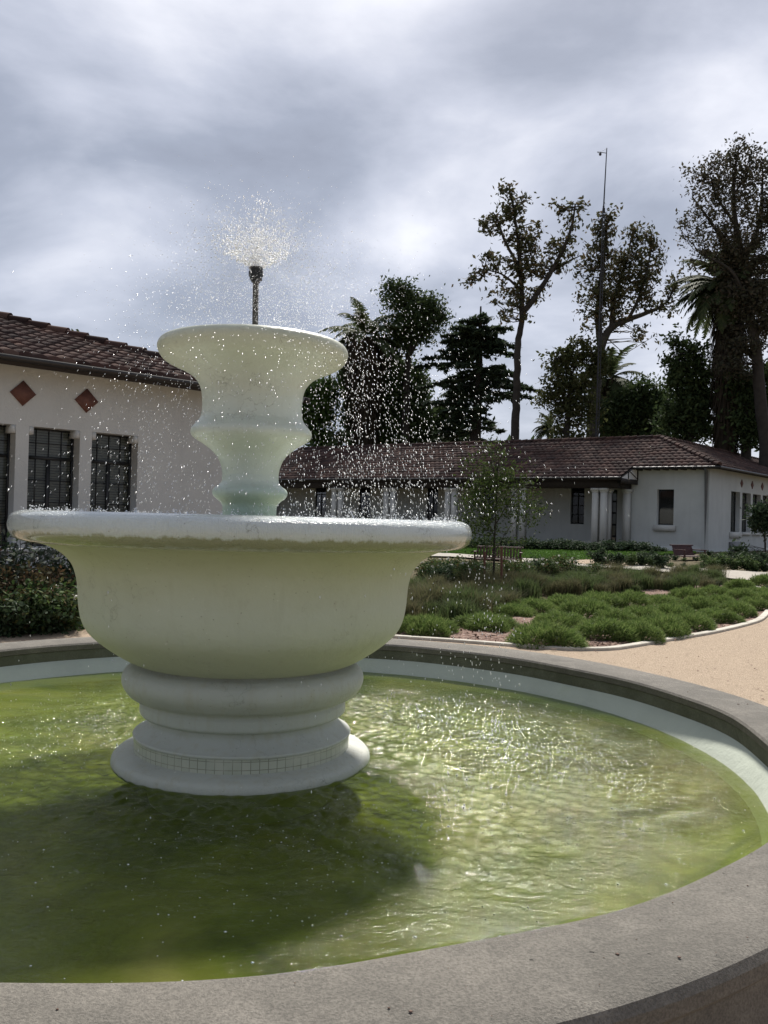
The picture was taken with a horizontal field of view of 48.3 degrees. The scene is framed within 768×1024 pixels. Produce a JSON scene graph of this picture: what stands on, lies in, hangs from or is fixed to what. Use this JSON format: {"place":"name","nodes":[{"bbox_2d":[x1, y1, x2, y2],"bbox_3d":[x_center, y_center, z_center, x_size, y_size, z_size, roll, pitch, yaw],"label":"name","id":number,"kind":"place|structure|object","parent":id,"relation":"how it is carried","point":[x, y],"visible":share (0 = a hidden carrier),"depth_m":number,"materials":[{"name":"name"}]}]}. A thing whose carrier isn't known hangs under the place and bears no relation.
{"place":"outdoors","nodes":[
{"label":"outdoors","id":0,"kind":"place"},
{"bbox_2d":[10,555,527,839],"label":"dripping water","id":1,"kind":"structure","parent":0,"point":[425,678],"depth_m":4.80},
{"bbox_2d":[0,689,744,981],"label":"floating foam","id":2,"kind":"object","parent":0,"point":[396,797],"visible":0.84,"depth_m":4.43,"materials":[{"name":"liquid"}]},
{"bbox_2d":[0,673,766,959],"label":"pool water","id":3,"kind":"structure","parent":0,"point":[291,808],"depth_m":4.24,"materials":[{"name":"liquid"}]},
{"bbox_2d":[0,584,767,706],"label":"gravel path","id":4,"kind":"structure","parent":0,"point":[743,652],"depth_m":10.53,"materials":[{"name":"gravel"}]},
{"bbox_2d":[0,584,46,638],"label":"dark shrub","id":5,"kind":"object","parent":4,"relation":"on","point":[5,624],"visible":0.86,"depth_m":10.75,"materials":[{"name":"green plant"}]},
{"bbox_2d":[3,580,81,634],"bbox_3d":[-4.410,1.253,11.312,1.327,0.768,1.227,1,-1,36],"label":"dark shrub","id":6,"kind":"object","parent":4,"relation":"on","point":[51,627],"visible":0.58,"depth_m":11.05,"materials":[{"name":"green plant"}]},
{"bbox_2d":[0,0,767,457],"label":"sky","id":7,"kind":"structure","parent":0,"point":[414,110],"materials":[{"name":"grey"}]},
{"bbox_2d":[440,547,695,559],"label":"lawn grass","id":8,"kind":"structure","parent":0,"point":[527,553],"depth_m":32.05,"materials":[{"name":"plant"}]},
{"bbox_2d":[411,550,767,617],"bbox_3d":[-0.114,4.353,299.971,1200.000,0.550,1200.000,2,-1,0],"label":"ground","id":9,"kind":"structure","parent":0,"point":[689,560],"depth_m":29.34,"materials":[{"name":"soil"}]},
{"bbox_2d":[0,311,309,569],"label":"building","id":10,"kind":"structure","parent":9,"relation":"on","point":[33,405],"depth_m":14.90,"materials":[{"name":"white paint"}]},
{"bbox_2d":[0,425,9,545],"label":"window","id":11,"kind":"structure","parent":10,"relation":"in","point":[4,438],"depth_m":14.00,"materials":[{"name":"metal"}]},
{"bbox_2d":[26,428,73,545],"bbox_3d":[-5.729,-0.410,14.493,0.750,2.010,0.705,2,-1,0],"label":"window","id":12,"kind":"structure","parent":10,"relation":"in","point":[55,443],"depth_m":14.53,"materials":[{"name":"glass"}]},
{"bbox_2d":[90,434,131,511],"bbox_3d":[-4.947,-0.383,15.208,0.750,2.010,0.705,2,-1,0],"label":"window","id":13,"kind":"structure","parent":10,"relation":"in","point":[116,492],"depth_m":15.26,"materials":[{"name":"glass"}]},
{"bbox_2d":[302,374,349,446],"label":"light green tree","id":14,"kind":"object","parent":9,"relation":"on","point":[321,416],"visible":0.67,"depth_m":65.32,"materials":[{"name":"green plant"}]},
{"bbox_2d":[326,429,355,445],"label":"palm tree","id":15,"kind":"object","parent":9,"relation":"on","point":[342,435],"visible":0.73,"depth_m":63.87,"materials":[{"name":"green plant"}]},
{"bbox_2d":[317,297,416,444],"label":"palm tree","id":16,"kind":"object","parent":9,"relation":"on","point":[357,325],"visible":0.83,"depth_m":64.21,"materials":[{"name":"green plant"}]},
{"bbox_2d":[0,637,767,1023],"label":"fountain pool","id":17,"kind":"structure","parent":9,"relation":"on","point":[702,915],"depth_m":3.78,"materials":[{"name":"liquid"}]},
{"bbox_2d":[7,266,471,824],"bbox_3d":[-0.773,0.127,4.869,2.528,3.043,2.528,2,-1,0],"label":"fountain","id":18,"kind":"object","parent":17,"relation":"on","point":[225,632],"visible":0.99,"depth_m":4.25,"materials":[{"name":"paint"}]},
{"bbox_2d":[23,502,457,520],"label":"water splashes","id":19,"kind":"object","parent":18,"relation":"on","point":[434,518],"visible":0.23,"depth_m":4.21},
{"bbox_2d":[7,155,628,523],"bbox_3d":[-0.317,-0.969,4.888,3.786,2.043,3.546,2,-1,0],"label":"water spray","id":20,"kind":"object","parent":18,"relation":"on","point":[251,257],"visible":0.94,"depth_m":4.80,"materials":[{"name":"liquid"}]},
{"bbox_2d":[334,335,441,445],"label":"dense ivy tree","id":21,"kind":"object","parent":9,"relation":"on","point":[397,394],"visible":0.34,"depth_m":66.60,"materials":[{"name":"green plant"}]},
{"bbox_2d":[370,270,460,443],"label":"broadleaf tree","id":22,"kind":"object","parent":9,"relation":"on","point":[430,309],"visible":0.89,"depth_m":65.75,"materials":[{"name":"green plant"}]},
{"bbox_2d":[78,609,767,650],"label":"kerb","id":23,"kind":"structure","parent":9,"relation":"on","point":[762,616],"depth_m":11.43,"materials":[{"name":"concrete"}]},
{"bbox_2d":[413,559,438,583],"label":"rose bush","id":24,"kind":"object","parent":9,"relation":"on","point":[424,567],"visible":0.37,"depth_m":19.82,"materials":[{"name":"green plant"}]},
{"bbox_2d":[408,575,467,604],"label":"grass tuft","id":25,"kind":"object","parent":9,"relation":"on","point":[437,592],"visible":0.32,"depth_m":14.79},
{"bbox_2d":[419,558,459,583],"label":"rose bush","id":26,"kind":"object","parent":9,"relation":"on","point":[445,570],"visible":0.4,"depth_m":19.34,"materials":[{"name":"green plant"}]},
{"bbox_2d":[427,394,469,442],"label":"broadleaf tree","id":27,"kind":"object","parent":9,"relation":"on","point":[442,417],"visible":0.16,"depth_m":69.20,"materials":[{"name":"green plant"}]},
{"bbox_2d":[435,580,491,612],"bbox_3d":[1.325,1.459,14.569,1.284,0.644,1.393,1,-1,11],"label":"grass tuft","id":28,"kind":"object","parent":9,"relation":"on","point":[453,594],"visible":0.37,"depth_m":14.43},
{"bbox_2d":[452,559,488,580],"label":"rose bush","id":29,"kind":"object","parent":9,"relation":"on","point":[467,568],"visible":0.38,"depth_m":19.55,"materials":[{"name":"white plant"}]},
{"bbox_2d":[436,586,509,612],"bbox_3d":[1.531,1.523,14.735,1.476,0.530,1.683,1,-1,2],"label":"grass tuft","id":30,"kind":"object","parent":9,"relation":"on","point":[487,606],"visible":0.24,"depth_m":14.46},
{"bbox_2d":[454,567,494,583],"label":"grass tuft","id":31,"kind":"object","parent":9,"relation":"on","point":[472,576],"visible":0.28,"depth_m":18.69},
{"bbox_2d":[412,306,544,442],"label":"cedar tree","id":32,"kind":"object","parent":9,"relation":"on","point":[480,343],"visible":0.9,"depth_m":62.59,"materials":[{"name":"green plant"}]},
{"bbox_2d":[444,429,551,571],"bbox_3d":[2.829,0.077,20.207,2.859,4.075,1.908,2,-1,0],"label":"young tree","id":33,"kind":"object","parent":9,"relation":"on","point":[500,477],"visible":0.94,"depth_m":20.16,"materials":[{"name":"green plant"}]},
{"bbox_2d":[473,545,523,561],"bbox_3d":[3.711,1.540,27.848,1.590,0.845,0.675,1,-1,12],"label":"park bench","id":34,"kind":"object","parent":9,"relation":"on","point":[496,558],"visible":0.53,"depth_m":28.02,"materials":[{"name":"red paint"}]},
{"bbox_2d":[478,585,529,606],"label":"grass tuft","id":35,"kind":"object","parent":9,"relation":"on","point":[508,597],"visible":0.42,"depth_m":15.73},
{"bbox_2d":[496,557,536,578],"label":"rose bush","id":36,"kind":"object","parent":9,"relation":"on","point":[511,565],"visible":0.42,"depth_m":20.38,"materials":[{"name":"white plant"}]},
{"bbox_2d":[451,177,590,439],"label":"sycamore tree","id":37,"kind":"object","parent":9,"relation":"on","point":[511,211],"visible":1,"depth_m":57.93,"materials":[{"name":"green plant"}]},
{"bbox_2d":[276,434,767,551],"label":"building","id":38,"kind":"structure","parent":9,"relation":"on","point":[662,491],"depth_m":45.39,"materials":[{"name":"white paint"}]},
{"bbox_2d":[315,488,325,516],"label":"window","id":39,"kind":"structure","parent":38,"relation":"in","point":[321,491],"depth_m":55.19,"materials":[{"name":"glass"}]},
{"bbox_2d":[359,488,369,517],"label":"window","id":40,"kind":"structure","parent":38,"relation":"in","point":[365,507],"depth_m":53.24,"materials":[{"name":"glass"}]},
{"bbox_2d":[427,488,437,519],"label":"window","id":41,"kind":"structure","parent":38,"relation":"in","point":[433,511],"depth_m":50.51,"materials":[{"name":"glass"}]},
{"bbox_2d":[571,488,584,523],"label":"window","id":42,"kind":"structure","parent":38,"relation":"in","point":[577,509],"depth_m":45.48,"materials":[{"name":"glass"}]},
{"bbox_2d":[611,490,616,541],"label":"door","id":43,"kind":"structure","parent":38,"relation":"in","point":[614,495],"depth_m":44.33,"materials":[{"name":"glass"}]},
{"bbox_2d":[658,490,673,524],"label":"window","id":44,"kind":"structure","parent":38,"relation":"in","point":[665,515],"depth_m":41.46,"materials":[{"name":"glass"}]},
{"bbox_2d":[500,568,548,590],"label":"grass tuft","id":45,"kind":"object","parent":9,"relation":"on","point":[520,574],"visible":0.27,"depth_m":19.33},
{"bbox_2d":[501,573,547,598],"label":"grass tuft","id":46,"kind":"object","parent":9,"relation":"on","point":[531,589],"visible":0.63,"depth_m":17.75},
{"bbox_2d":[532,412,563,438],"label":"palm tree","id":47,"kind":"object","parent":9,"relation":"on","point":[542,432],"visible":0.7,"depth_m":65.82,"materials":[{"name":"green plant"}]},
{"bbox_2d":[535,556,565,576],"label":"rose bush","id":48,"kind":"object","parent":9,"relation":"on","point":[552,564],"visible":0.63,"depth_m":21.65,"materials":[{"name":"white plant"}]},
{"bbox_2d":[541,579,568,596],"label":"grass tuft","id":49,"kind":"object","parent":9,"relation":"on","point":[553,588],"visible":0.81,"depth_m":18.81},
{"bbox_2d":[545,552,582,571],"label":"rose bush","id":50,"kind":"object","parent":9,"relation":"on","point":[567,564],"visible":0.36,"depth_m":22.64,"materials":[{"name":"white plant"}]},
{"bbox_2d":[546,574,588,596],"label":"grass tuft","id":51,"kind":"object","parent":9,"relation":"on","point":[575,589],"visible":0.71,"depth_m":18.84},
{"bbox_2d":[526,331,617,438],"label":"olive green tree","id":52,"kind":"object","parent":9,"relation":"on","point":[568,361],"visible":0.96,"depth_m":56.76,"materials":[{"name":"green plant"}]},
{"bbox_2d":[396,585,764,651],"bbox_3d":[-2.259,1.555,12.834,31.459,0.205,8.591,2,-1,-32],"label":"mulch bed","id":53,"kind":"object","parent":9,"relation":"on","point":[522,618],"visible":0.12,"depth_m":12.24,"materials":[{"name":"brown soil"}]},
{"bbox_2d":[0,532,56,593],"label":"dark shrub","id":54,"kind":"object","parent":53,"relation":"on","point":[6,575],"visible":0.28,"depth_m":11.72,"materials":[{"name":"green plant"}]},
{"bbox_2d":[0,548,67,608],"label":"red tinged shrub","id":55,"kind":"object","parent":53,"relation":"on","point":[21,574],"visible":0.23,"depth_m":11.32,"materials":[{"name":"green plant"}]},
{"bbox_2d":[0,528,73,588],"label":"silver shrub","id":56,"kind":"object","parent":53,"relation":"on","point":[52,552],"visible":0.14,"depth_m":12.28,"materials":[{"name":"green plant"}]},
{"bbox_2d":[1,554,76,597],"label":"red tinged shrub","id":57,"kind":"object","parent":53,"relation":"on","point":[49,574],"visible":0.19,"depth_m":11.70,"materials":[{"name":"green plant"}]},
{"bbox_2d":[0,570,78,635],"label":"flowering shrub","id":58,"kind":"object","parent":53,"relation":"on","point":[21,597],"visible":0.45,"depth_m":10.98,"materials":[{"name":"green plant"}]},
{"bbox_2d":[20,547,76,590],"bbox_3d":[-4.719,0.999,12.619,1.378,1.285,1.606,2,-1,-45],"label":"dark shrub","id":59,"kind":"object","parent":53,"relation":"on","point":[61,564],"visible":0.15,"depth_m":12.35,"materials":[{"name":"green plant"}]},
{"bbox_2d":[16,576,84,631],"bbox_3d":[-4.368,1.254,11.576,1.163,0.775,1.326,2,-1,0],"label":"flowering shrub","id":60,"kind":"object","parent":53,"relation":"on","point":[73,622],"visible":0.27,"depth_m":11.36,"materials":[{"name":"green plant"}]},
{"bbox_2d":[405,593,443,620],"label":"grass tuft","id":61,"kind":"object","parent":53,"relation":"on","point":[415,608],"visible":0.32,"depth_m":13.29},
{"bbox_2d":[407,584,441,606],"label":"grass tuft","id":62,"kind":"object","parent":53,"relation":"on","point":[411,593],"visible":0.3,"depth_m":14.32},
{"bbox_2d":[413,599,442,616],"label":"grass tuft","id":63,"kind":"object","parent":53,"relation":"on","point":[430,608],"visible":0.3,"depth_m":14.09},
{"bbox_2d":[398,612,460,637],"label":"mounded shrub","id":64,"kind":"object","parent":53,"relation":"on","point":[425,624],"visible":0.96,"depth_m":11.87,"materials":[{"name":"plant"}]},
{"bbox_2d":[430,595,485,620],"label":"grass tuft","id":65,"kind":"object","parent":53,"relation":"on","point":[458,609],"visible":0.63,"depth_m":13.35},
{"bbox_2d":[451,610,519,632],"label":"mounded shrub","id":66,"kind":"object","parent":53,"relation":"on","point":[482,623],"visible":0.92,"depth_m":12.66,"materials":[{"name":"plant"}]},
{"bbox_2d":[488,602,538,617],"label":"mounded shrub","id":67,"kind":"object","parent":53,"relation":"on","point":[516,610],"visible":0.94,"depth_m":14.68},
{"bbox_2d":[508,595,556,613],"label":"mounded shrub","id":68,"kind":"object","parent":53,"relation":"on","point":[539,605],"visible":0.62,"depth_m":15.30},
{"bbox_2d":[504,618,590,649],"bbox_3d":[2.188,1.599,11.362,1.188,0.399,1.185,1,-1,24],"label":"mounded shrub","id":69,"kind":"object","parent":53,"relation":"on","point":[542,631],"visible":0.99,"depth_m":11.10,"materials":[{"name":"plant"}]},
{"bbox_2d":[531,608,588,628],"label":"mounded shrub","id":70,"kind":"object","parent":53,"relation":"on","point":[570,619],"visible":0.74,"depth_m":13.22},
{"bbox_2d":[547,592,582,606],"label":"mounded shrub","id":71,"kind":"object","parent":53,"relation":"on","point":[555,599],"visible":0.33,"depth_m":16.10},
{"bbox_2d":[554,594,612,619],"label":"mounded shrub","id":72,"kind":"object","parent":53,"relation":"on","point":[583,606],"visible":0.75,"depth_m":14.29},
{"bbox_2d":[581,588,625,607],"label":"mounded shrub","id":73,"kind":"object","parent":53,"relation":"on","point":[611,599],"visible":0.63,"depth_m":16.52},
{"bbox_2d":[573,614,642,642],"bbox_3d":[3.156,1.632,12.137,1.082,0.402,1.030,1,-1,20],"label":"mounded shrub","id":74,"kind":"object","parent":53,"relation":"on","point":[600,626],"visible":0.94,"depth_m":11.86,"materials":[{"name":"plant"}]},
{"bbox_2d":[590,606,637,621],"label":"mounded shrub","id":75,"kind":"object","parent":53,"relation":"on","point":[620,613],"visible":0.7,"depth_m":13.85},
{"bbox_2d":[595,559,635,573],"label":"grass tuft","id":76,"kind":"object","parent":53,"relation":"on","point":[614,567],"visible":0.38,"depth_m":22.72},
{"bbox_2d":[611,588,654,607],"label":"mounded shrub","id":77,"kind":"object","parent":53,"relation":"on","point":[628,597],"visible":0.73,"depth_m":16.66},
{"bbox_2d":[612,618,667,643],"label":"mounded shrub","id":78,"kind":"object","parent":53,"relation":"on","point":[644,628],"visible":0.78,"depth_m":11.83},
{"bbox_2d":[621,603,665,619],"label":"mounded shrub","id":79,"kind":"object","parent":53,"relation":"on","point":[640,611],"visible":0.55,"depth_m":14.50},
{"bbox_2d":[623,573,665,589],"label":"grass tuft","id":80,"kind":"object","parent":53,"relation":"on","point":[645,584],"visible":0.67,"depth_m":20.65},
{"bbox_2d":[629,610,693,639],"bbox_3d":[4.096,1.667,12.736,1.016,0.409,1.200,1,-1,22],"label":"mounded shrub","id":81,"kind":"object","parent":53,"relation":"on","point":[668,624],"visible":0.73,"depth_m":12.51,"materials":[{"name":"plant"}]},
{"bbox_2d":[646,593,680,603],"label":"mounded shrub","id":82,"kind":"object","parent":53,"relation":"on","point":[658,598],"visible":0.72,"depth_m":17.57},
{"bbox_2d":[649,600,695,614],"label":"mounded shrub","id":83,"kind":"object","parent":53,"relation":"on","point":[669,606],"visible":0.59,"depth_m":14.88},
{"bbox_2d":[654,571,699,588],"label":"grass tuft","id":84,"kind":"object","parent":53,"relation":"on","point":[684,580],"visible":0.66,"depth_m":20.62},
{"bbox_2d":[665,585,709,598],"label":"mounded shrub","id":85,"kind":"object","parent":53,"relation":"on","point":[686,591],"visible":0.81,"depth_m":18.60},
{"bbox_2d":[667,608,717,631],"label":"mounded shrub","id":86,"kind":"object","parent":53,"relation":"on","point":[693,620],"visible":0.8,"depth_m":13.36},
{"bbox_2d":[678,595,719,609],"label":"mounded shrub","id":87,"kind":"object","parent":53,"relation":"on","point":[697,602],"visible":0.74,"depth_m":16.09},
{"bbox_2d":[699,583,728,595],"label":"mounded shrub","id":88,"kind":"object","parent":53,"relation":"on","point":[712,589],"visible":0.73,"depth_m":19.55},
{"bbox_2d":[696,606,746,623],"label":"mounded shrub","id":89,"kind":"object","parent":53,"relation":"on","point":[721,614],"visible":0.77,"depth_m":14.49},
{"bbox_2d":[715,598,758,618],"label":"mounded shrub","id":90,"kind":"object","parent":53,"relation":"on","point":[744,607],"visible":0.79,"depth_m":15.62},
{"bbox_2d":[722,577,756,589],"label":"mounded shrub","id":91,"kind":"object","parent":53,"relation":"on","point":[735,583],"visible":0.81,"depth_m":20.82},
{"bbox_2d":[723,586,762,600],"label":"mounded shrub","id":92,"kind":"object","parent":53,"relation":"on","point":[736,593],"visible":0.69,"depth_m":18.50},
{"bbox_2d":[738,595,767,610],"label":"mounded shrub","id":93,"kind":"object","parent":53,"relation":"on","point":[757,602],"visible":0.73,"depth_m":16.95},
{"bbox_2d":[748,573,767,586],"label":"mounded shrub","id":94,"kind":"object","parent":53,"relation":"on","point":[761,579],"visible":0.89,"depth_m":22.14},
{"bbox_2d":[562,570,602,592],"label":"grass tuft","id":95,"kind":"object","parent":9,"relation":"on","point":[590,580],"visible":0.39,"depth_m":19.43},
{"bbox_2d":[584,545,608,564],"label":"bedding plant","id":96,"kind":"object","parent":9,"relation":"on","point":[599,556],"visible":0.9,"depth_m":27.45,"materials":[{"name":"green plant"}]},
{"bbox_2d":[595,148,606,436],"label":"antenna mast","id":97,"kind":"object","parent":9,"relation":"on","point":[600,304],"visible":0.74,"depth_m":53.13,"materials":[{"name":"metal"}]},
{"bbox_2d":[575,343,647,436],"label":"palm tree","id":98,"kind":"object","parent":9,"relation":"on","point":[613,369],"visible":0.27,"depth_m":64.33,"materials":[{"name":"green plant"}]},
{"bbox_2d":[608,574,640,591],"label":"grass tuft","id":99,"kind":"object","parent":9,"relation":"on","point":[625,585],"visible":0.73,"depth_m":20.15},
{"bbox_2d":[568,202,686,436],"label":"sycamore tree","id":100,"kind":"object","parent":9,"relation":"on","point":[616,295],"visible":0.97,"depth_m":59.93,"materials":[{"name":"green plant"}]},
{"bbox_2d":[599,371,673,436],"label":"broadleaf tree","id":101,"kind":"object","parent":9,"relation":"on","point":[635,404],"visible":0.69,"depth_m":61.42,"materials":[{"name":"green plant"}]},
{"bbox_2d":[649,550,673,567],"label":"bedding plant","id":102,"kind":"object","parent":9,"relation":"on","point":[660,559],"visible":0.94,"depth_m":26.81,"materials":[{"name":"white plant"}]},
{"bbox_2d":[644,322,716,445],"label":"oak tree","id":103,"kind":"object","parent":9,"relation":"on","point":[687,411],"visible":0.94,"depth_m":55.56,"materials":[{"name":"green plant"}]},
{"bbox_2d":[669,544,706,558],"bbox_3d":[11.148,1.625,31.370,1.290,0.845,0.675,2,-1,-34],"label":"park bench","id":104,"kind":"object","parent":9,"relation":"on","point":[683,551],"visible":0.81,"depth_m":31.45,"materials":[{"name":"red paint"}]},
{"bbox_2d":[699,552,729,567],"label":"bedding plant","id":105,"kind":"object","parent":9,"relation":"on","point":[711,562],"visible":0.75,"depth_m":27.08,"materials":[{"name":"green plant"}]},
{"bbox_2d":[667,129,767,466],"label":"wispy tree","id":106,"kind":"object","parent":9,"relation":"on","point":[754,326],"visible":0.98,"depth_m":51.86,"materials":[{"name":"green plant"}]},
{"bbox_2d":[667,237,767,465],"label":"palm tree","id":107,"kind":"object","parent":9,"relation":"on","point":[711,319],"visible":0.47,"depth_m":53.99,"materials":[{"name":"green plant"}]},
{"bbox_2d":[711,358,767,527],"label":"oak tree","id":108,"kind":"object","parent":9,"relation":"on","point":[745,422],"visible":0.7,"depth_m":53.48,"materials":[{"name":"green plant"}]},
{"bbox_2d":[728,495,767,555],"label":"garden tree","id":109,"kind":"object","parent":9,"relation":"on","point":[757,521],"visible":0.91,"depth_m":32.89,"materials":[{"name":"green plant"}]},
{"bbox_2d":[740,554,767,571],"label":"bedding plant","id":110,"kind":"object","parent":9,"relation":"on","point":[755,565],"visible":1,"depth_m":26.80,"materials":[{"name":"green plant"}]},
{"bbox_2d":[432,553,767,579],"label":"garden path","id":111,"kind":"structure","parent":0,"point":[735,574],"depth_m":26.45,"materials":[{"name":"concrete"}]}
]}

